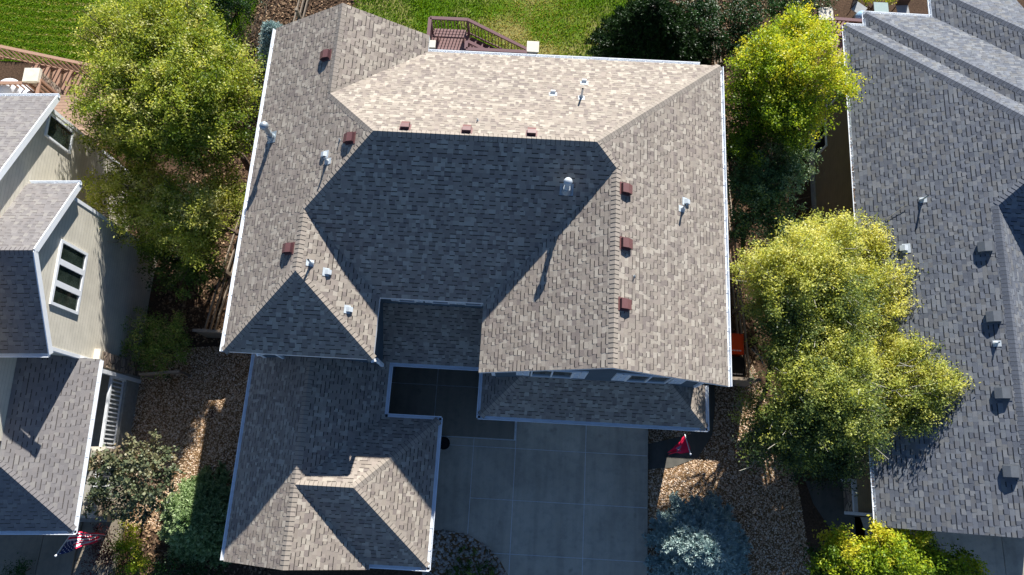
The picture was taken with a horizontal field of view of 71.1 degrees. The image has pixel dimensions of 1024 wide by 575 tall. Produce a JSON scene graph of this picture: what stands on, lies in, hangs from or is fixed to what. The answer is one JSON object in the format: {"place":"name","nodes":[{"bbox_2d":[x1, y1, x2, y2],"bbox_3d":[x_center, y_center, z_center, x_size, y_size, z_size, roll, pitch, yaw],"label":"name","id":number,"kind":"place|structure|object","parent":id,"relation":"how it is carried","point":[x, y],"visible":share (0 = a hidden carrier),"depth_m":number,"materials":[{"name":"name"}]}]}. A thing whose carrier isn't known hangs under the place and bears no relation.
{"place":"outdoors","nodes":[
{"label":"outdoors","id":0,"kind":"place"},
{"bbox_2d":[0,477,128,574],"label":"path","id":1,"kind":"structure","parent":0,"point":[42,550],"depth_m":25.42,"materials":[{"name":"concrete"}]},
{"bbox_2d":[0,0,256,71],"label":"lawn","id":2,"kind":"structure","parent":0,"point":[68,14],"depth_m":33.15,"materials":[{"name":"green plant"}]},
{"bbox_2d":[202,0,267,26],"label":"dark shrub","id":3,"kind":"object","parent":2,"relation":"on","point":[228,5],"visible":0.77,"depth_m":31.71,"materials":[{"name":"green plant"}]},
{"bbox_2d":[387,367,514,439],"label":"path","id":4,"kind":"structure","parent":0,"point":[449,396],"depth_m":26.73,"materials":[{"name":"concrete"}]},
{"bbox_2d":[353,0,625,56],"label":"lawn","id":5,"kind":"structure","parent":0,"point":[520,20],"depth_m":33.28,"materials":[{"name":"green plant"}]},
{"bbox_2d":[0,0,1023,574],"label":"ground","id":6,"kind":"structure","parent":0,"point":[810,512],"depth_m":28.92,"materials":[{"name":"brown soil"}]},
{"bbox_2d":[1,553,35,574],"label":"dark shrub","id":7,"kind":"object","parent":6,"relation":"on","point":[19,567],"visible":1,"depth_m":24.76,"materials":[{"name":"green plant"}]},
{"bbox_2d":[22,68,64,94],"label":"stone pillar","id":8,"kind":"structure","parent":6,"relation":"on","point":[33,76],"depth_m":28.84,"materials":[{"name":"white stone"}]},
{"bbox_2d":[0,45,115,158],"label":"deck","id":9,"kind":"structure","parent":6,"relation":"on","point":[68,73],"depth_m":29.78,"materials":[{"name":"beige wood"}]},
{"bbox_2d":[0,78,32,92],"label":"patio chair","id":10,"kind":"object","parent":9,"relation":"on","point":[8,89],"visible":0.34,"depth_m":29.05,"materials":[{"name":"white plastic"}]},
{"bbox_2d":[0,93,156,534],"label":"house","id":11,"kind":"structure","parent":6,"relation":"on","point":[74,291],"depth_m":23.52,"materials":[{"name":"beige paint"}]},
{"bbox_2d":[44,113,74,153],"bbox_3d":[-16.068,-5.470,25.474,0.058,1.450,0.900,0,74,0],"label":"window","id":12,"kind":"structure","parent":11,"relation":"in","point":[60,134],"depth_m":25.46,"materials":[{"name":"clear glass"}]},
{"bbox_2d":[49,282,81,314],"bbox_3d":[-14.570,0.367,23.408,0.058,1.500,0.720,0,74,0],"label":"window","id":13,"kind":"structure","parent":11,"relation":"in","point":[62,297],"depth_m":23.36,"materials":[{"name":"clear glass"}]},
{"bbox_2d":[53,260,84,293],"bbox_3d":[-14.569,-0.324,23.601,0.058,1.500,0.720,0,74,0],"label":"window","id":14,"kind":"structure","parent":11,"relation":"in","point":[65,275],"depth_m":23.57,"materials":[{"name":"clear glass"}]},
{"bbox_2d":[57,239,87,272],"bbox_3d":[-14.569,-1.017,23.794,0.058,1.500,0.720,0,74,0],"label":"window","id":15,"kind":"structure","parent":11,"relation":"in","point":[69,254],"depth_m":23.77,"materials":[{"name":"black glass"}]},
{"bbox_2d":[55,531,104,556],"bbox_3d":[-14.385,8.434,23.913,0.818,1.668,0.929,3,74,1],"label":"flag","id":16,"kind":"object","parent":11,"relation":"attached to","point":[77,540],"visible":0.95,"depth_m":23.92,"materials":[{"name":"multicoloured fabric"}]},
{"bbox_2d":[74,518,131,574],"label":"barberry shrub","id":17,"kind":"object","parent":6,"relation":"on","point":[102,555],"visible":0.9,"depth_m":24.83,"materials":[{"name":"green plant"}]},
{"bbox_2d":[77,154,246,287],"bbox_3d":[-12.687,-2.404,27.208,6.858,5.874,4.962,3,74,1],"label":"ash tree","id":18,"kind":"object","parent":6,"relation":"on","point":[171,208],"visible":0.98,"depth_m":25.55,"materials":[{"name":"green plant"}]},
{"bbox_2d":[60,0,267,181],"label":"ash tree","id":19,"kind":"object","parent":6,"relation":"on","point":[187,105],"visible":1,"depth_m":24.96,"materials":[{"name":"green plant"}]},
{"bbox_2d":[139,370,190,378],"bbox_3d":[-13.199,3.361,27.449,1.510,1.310,0.101,-4,74,-1],"label":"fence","id":20,"kind":"object","parent":6,"relation":"on","point":[151,375],"visible":0.89,"depth_m":26.84,"materials":[{"name":"grey wood"}]},
{"bbox_2d":[131,225,230,301],"bbox_3d":[-13.141,-1.156,28.036,4.723,2.808,3.733,3,74,1],"label":"flowering shrub","id":21,"kind":"object","parent":6,"relation":"on","point":[164,264],"visible":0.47,"depth_m":27.21,"materials":[{"name":"green plant"}]},
{"bbox_2d":[126,346,251,529],"bbox_3d":[-11.429,5.374,26.980,6.450,0.770,7.250,3,74,1],"label":"gravel bed","id":22,"kind":"object","parent":6,"relation":"on","point":[204,432],"visible":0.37,"depth_m":27.39,"materials":[{"name":"brown gravel"}]},
{"bbox_2d":[82,429,185,531],"bbox_3d":[-12.728,6.708,24.833,3.490,3.996,3.184,-9,75,-3],"label":"shrub","id":23,"kind":"object","parent":22,"relation":"on","point":[130,483],"visible":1,"depth_m":23.75,"materials":[{"name":"green plant"}]},
{"bbox_2d":[119,306,195,380],"bbox_3d":[-13.359,2.104,27.212,2.849,2.125,2.866,3,74,1],"label":"round shrub","id":24,"kind":"object","parent":22,"relation":"on","point":[154,354],"visible":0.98,"depth_m":26.82,"materials":[{"name":"green plant"}]},
{"bbox_2d":[157,460,231,569],"bbox_3d":[-10.840,8.137,24.927,3.900,2.479,3.810,40,78,10],"label":"shrub","id":25,"kind":"object","parent":22,"relation":"on","point":[194,517],"visible":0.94,"depth_m":24.76,"materials":[{"name":"green plant"}]},
{"bbox_2d":[121,512,271,574],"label":"mulch","id":26,"kind":"object","parent":22,"relation":"on","point":[263,569],"visible":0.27,"depth_m":25.60,"materials":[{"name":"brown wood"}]},
{"bbox_2d":[105,517,153,574],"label":"golden shrub","id":27,"kind":"object","parent":26,"relation":"on","point":[129,546],"visible":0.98,"depth_m":24.81,"materials":[{"name":"green plant"}]},
{"bbox_2d":[137,550,231,574],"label":"dark shrub","id":28,"kind":"object","parent":26,"relation":"on","point":[188,569],"visible":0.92,"depth_m":24.89,"materials":[{"name":"green plant"}]},
{"bbox_2d":[192,329,222,337],"bbox_3d":[-10.222,1.891,27.744,3.670,1.510,0.112,3,74,1],"label":"board fence","id":29,"kind":"object","parent":6,"relation":"on","point":[208,333],"visible":0.28,"depth_m":27.36,"materials":[{"name":"grey wood"}]},
{"bbox_2d":[147,0,358,344],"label":"mulch","id":30,"kind":"object","parent":6,"relation":"on","point":[268,18],"visible":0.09,"depth_m":30.90,"materials":[{"name":"brown wood"}]},
{"bbox_2d":[225,0,277,61],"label":"bare shrub","id":31,"kind":"object","parent":30,"relation":"on","point":[252,28],"visible":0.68,"depth_m":32.72,"materials":[{"name":"brown plant"}]},
{"bbox_2d":[202,0,308,329],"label":"split rail fence","id":32,"kind":"object","parent":6,"relation":"on","point":[299,16],"visible":0.23,"depth_m":28.51,"materials":[{"name":"brown wood"}]},
{"bbox_2d":[256,20,282,68],"bbox_3d":[-10.331,-10.738,31.532,2.463,2.622,2.642,3,74,1],"label":"blue spruce","id":33,"kind":"object","parent":6,"relation":"on","point":[267,27],"visible":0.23,"depth_m":30.89,"materials":[{"name":"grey plant"}]},
{"bbox_2d":[429,40,435,48],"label":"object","id":34,"kind":"structure","parent":6,"relation":"on","point":[432,44],"depth_m":29.64,"materials":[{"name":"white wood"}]},
{"bbox_2d":[422,529,506,574],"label":"cobbles","id":35,"kind":"object","parent":6,"relation":"on","point":[445,534],"visible":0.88,"depth_m":25.35,"materials":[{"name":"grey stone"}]},
{"bbox_2d":[443,544,496,574],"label":"ground cover plant","id":36,"kind":"object","parent":35,"relation":"on","point":[479,569],"visible":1,"depth_m":25.19,"materials":[{"name":"green plant"}]},
{"bbox_2d":[219,3,731,571],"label":"house","id":37,"kind":"structure","parent":6,"relation":"on","point":[537,237],"depth_m":22.00,"materials":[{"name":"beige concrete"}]},
{"bbox_2d":[398,300,415,302],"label":"window","id":38,"kind":"structure","parent":37,"relation":"in","point":[412,301],"depth_m":23.39,"materials":[{"name":"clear glass"}]},
{"bbox_2d":[431,301,449,304],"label":"window","id":39,"kind":"structure","parent":37,"relation":"in","point":[431,301],"depth_m":23.37,"materials":[{"name":"grey glass"}]},
{"bbox_2d":[464,303,481,305],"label":"window","id":40,"kind":"structure","parent":37,"relation":"in","point":[468,304],"depth_m":23.35,"materials":[{"name":"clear glass"}]},
{"bbox_2d":[530,370,574,378],"bbox_3d":[1.250,2.697,22.469,1.320,1.300,0.058,3,74,1],"label":"window","id":41,"kind":"structure","parent":37,"relation":"in","point":[564,373],"depth_m":22.62,"materials":[{"name":"grey glass"}]},
{"bbox_2d":[624,374,672,383],"bbox_3d":[4.266,2.857,22.425,1.320,1.300,0.058,3,74,1],"label":"window","id":42,"kind":"structure","parent":37,"relation":"in","point":[644,378],"depth_m":22.50,"materials":[{"name":"grey glass"}]},
{"bbox_2d":[668,434,691,454],"bbox_3d":[5.759,5.404,24.673,0.570,1.307,0.748,3,74,1],"label":"flag","id":43,"kind":"object","parent":37,"relation":"attached to","point":[682,446],"visible":1,"depth_m":24.69,"materials":[{"name":"red fabric"}]},
{"bbox_2d":[427,16,527,53],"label":"deck","id":44,"kind":"structure","parent":6,"relation":"on","point":[453,39],"depth_m":30.38,"materials":[{"name":"brown wood"}]},
{"bbox_2d":[527,41,538,53],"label":"stone pillar","id":45,"kind":"structure","parent":6,"relation":"on","point":[532,47],"depth_m":29.60,"materials":[{"name":"white stone"}]},
{"bbox_2d":[583,0,714,64],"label":"pine tree","id":46,"kind":"object","parent":6,"relation":"on","point":[650,29],"visible":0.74,"depth_m":28.20,"materials":[{"name":"green plant"}]},
{"bbox_2d":[642,490,752,574],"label":"blue spruce","id":47,"kind":"object","parent":6,"relation":"on","point":[693,535],"visible":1,"depth_m":24.58,"materials":[{"name":"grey plant"}]},
{"bbox_2d":[674,0,727,62],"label":"dark shrub","id":48,"kind":"object","parent":6,"relation":"on","point":[700,6],"visible":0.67,"depth_m":30.30,"materials":[{"name":"green plant"}]},
{"bbox_2d":[648,352,810,574],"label":"gravel bed","id":49,"kind":"object","parent":6,"relation":"on","point":[751,557],"visible":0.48,"depth_m":26.04,"materials":[{"name":"brown gravel"}]},
{"bbox_2d":[732,356,744,376],"bbox_3d":[8.435,3.101,27.343,0.540,1.054,0.820,3,74,1],"label":"bin","id":50,"kind":"object","parent":49,"relation":"on","point":[737,366],"visible":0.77,"depth_m":26.84,"materials":[{"name":"black plastic"}]},
{"bbox_2d":[709,0,751,377],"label":"split rail fence","id":51,"kind":"object","parent":6,"relation":"on","point":[731,245],"visible":0.21,"depth_m":28.41,"materials":[{"name":"brown wood"}]},
{"bbox_2d":[704,377,760,386],"bbox_3d":[7.585,3.512,26.794,2.770,2.030,0.112,3,74,1],"label":"board fence","id":52,"kind":"object","parent":6,"relation":"on","point":[743,381],"visible":0.28,"depth_m":26.25,"materials":[{"name":"brown wood"}]},
{"bbox_2d":[696,0,769,68],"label":"dark shrub","id":53,"kind":"object","parent":6,"relation":"on","point":[732,31],"visible":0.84,"depth_m":29.70,"materials":[{"name":"green plant"}]},
{"bbox_2d":[669,0,797,362],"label":"mulch","id":54,"kind":"object","parent":6,"relation":"on","point":[747,325],"visible":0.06,"depth_m":30.57,"materials":[{"name":"brown wood"}]},
{"bbox_2d":[731,333,743,356],"bbox_3d":[8.447,2.255,27.578,0.590,1.154,0.820,3,74,1],"label":"bin","id":55,"kind":"object","parent":54,"relation":"on","point":[737,344],"visible":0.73,"depth_m":27.02,"materials":[{"name":"orange plastic"}]},
{"bbox_2d":[729,203,928,354],"bbox_3d":[11.490,-0.044,25.422,8.777,7.396,5.303,-16,75,-4],"label":"aspen tree","id":56,"kind":"object","parent":54,"relation":"on","point":[830,273],"visible":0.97,"depth_m":23.01,"materials":[{"name":"green plant"}]},
{"bbox_2d":[726,133,825,252],"bbox_3d":[9.272,-3.474,28.000,4.188,5.447,5.868,18,75,5],"label":"olive tree","id":57,"kind":"object","parent":6,"relation":"on","point":[767,189],"visible":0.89,"depth_m":26.24,"materials":[{"name":"green plant"}]},
{"bbox_2d":[747,0,838,34],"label":"dark shrub","id":58,"kind":"object","parent":6,"relation":"on","point":[779,10],"visible":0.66,"depth_m":29.78,"materials":[{"name":"green plant"}]},
{"bbox_2d":[724,0,873,169],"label":"maple tree","id":59,"kind":"object","parent":6,"relation":"on","point":[774,95],"visible":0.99,"depth_m":25.23,"materials":[{"name":"green plant"}]},
{"bbox_2d":[813,7,833,41],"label":"stone pillar","id":60,"kind":"structure","parent":6,"relation":"on","point":[827,11],"depth_m":29.86,"materials":[{"name":"white stone"}]},
{"bbox_2d":[726,306,980,496],"bbox_3d":[10.875,3.784,24.320,7.444,6.461,6.347,3,74,1],"label":"aspen tree","id":61,"kind":"object","parent":6,"relation":"on","point":[828,395],"visible":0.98,"depth_m":22.58,"materials":[{"name":"green plant"}]},
{"bbox_2d":[858,0,896,10],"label":"garden shrub","id":62,"kind":"object","parent":6,"relation":"on","point":[885,1],"visible":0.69,"depth_m":32.26,"materials":[{"name":"green plant"}]},
{"bbox_2d":[799,515,993,574],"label":"maple tree","id":63,"kind":"object","parent":6,"relation":"on","point":[889,551],"visible":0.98,"depth_m":22.38,"materials":[{"name":"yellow plant"}]},
{"bbox_2d":[808,0,1023,537],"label":"house","id":64,"kind":"structure","parent":6,"relation":"on","point":[935,125],"depth_m":24.12,"materials":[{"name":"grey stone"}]},
{"bbox_2d":[812,119,827,159],"bbox_3d":[13.069,-6.283,30.449,0.058,1.300,1.250,4,74,1],"label":"window","id":65,"kind":"structure","parent":64,"relation":"in","point":[823,143],"depth_m":30.36,"materials":[{"name":"glass"}]},
{"bbox_2d":[826,81,841,109],"bbox_3d":[13.166,-8.069,29.337,0.058,1.400,1.000,4,74,1],"label":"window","id":66,"kind":"structure","parent":64,"relation":"in","point":[833,99],"depth_m":29.42,"materials":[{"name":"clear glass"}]},
{"bbox_2d":[820,17,861,66],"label":"deck","id":67,"kind":"structure","parent":64,"relation":"attached to","point":[841,20],"depth_m":30.40,"materials":[{"name":"brown wood"}]},
{"bbox_2d":[846,0,866,15],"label":"patio chair","id":68,"kind":"object","parent":67,"relation":"on","point":[856,6],"visible":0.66,"depth_m":30.67,"materials":[{"name":"white plastic"}]},
{"bbox_2d":[869,2,888,11],"bbox_3d":[15.624,-11.661,30.674,0.600,0.750,0.700,3,74,1],"label":"patio table","id":69,"kind":"object","parent":67,"relation":"on","point":[880,6],"visible":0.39,"depth_m":30.35,"materials":[{"name":"white glass"}]},
{"bbox_2d":[891,0,909,12],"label":"patio chair","id":70,"kind":"object","parent":67,"relation":"on","point":[901,6],"visible":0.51,"depth_m":30.66,"materials":[{"name":"white plastic"}]},
{"bbox_2d":[843,31,876,515],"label":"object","id":71,"kind":"object","parent":64,"relation":"on","point":[858,258],"visible":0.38,"depth_m":25.95,"materials":[{"name":"brown plant"}]},
{"bbox_2d":[434,421,647,574],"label":"driveway","id":72,"kind":"structure","parent":0,"point":[533,498],"depth_m":25.91,"materials":[{"name":"concrete"}]},
{"bbox_2d":[440,437,449,449],"bbox_3d":[-2.480,5.704,26.205,0.460,0.450,0.460,3,74,1],"label":"planter pot","id":73,"kind":"object","parent":72,"relation":"on","point":[445,442],"visible":0.78,"depth_m":26.00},
{"bbox_2d":[648,384,714,468],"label":"path","id":74,"kind":"structure","parent":0,"point":[659,456],"depth_m":26.58,"materials":[{"name":"concrete"}]},
{"bbox_2d":[805,481,864,541],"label":"path","id":75,"kind":"structure","parent":0,"point":[828,503],"depth_m":25.87,"materials":[{"name":"concrete"}]},
{"bbox_2d":[851,11,862,23],"bbox_3d":[14.748,-11.324,30.450,0.560,1.002,0.546,3,74,1],"label":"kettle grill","id":76,"kind":"object","parent":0,"point":[858,15],"visible":0.33,"depth_m":30.09,"materials":[{"name":"silver metal"}]},
{"bbox_2d":[855,517,1023,574],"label":"driveway","id":77,"kind":"structure","parent":0,"point":[1000,555],"depth_m":25.48,"materials":[{"name":"concrete"}]}
]}

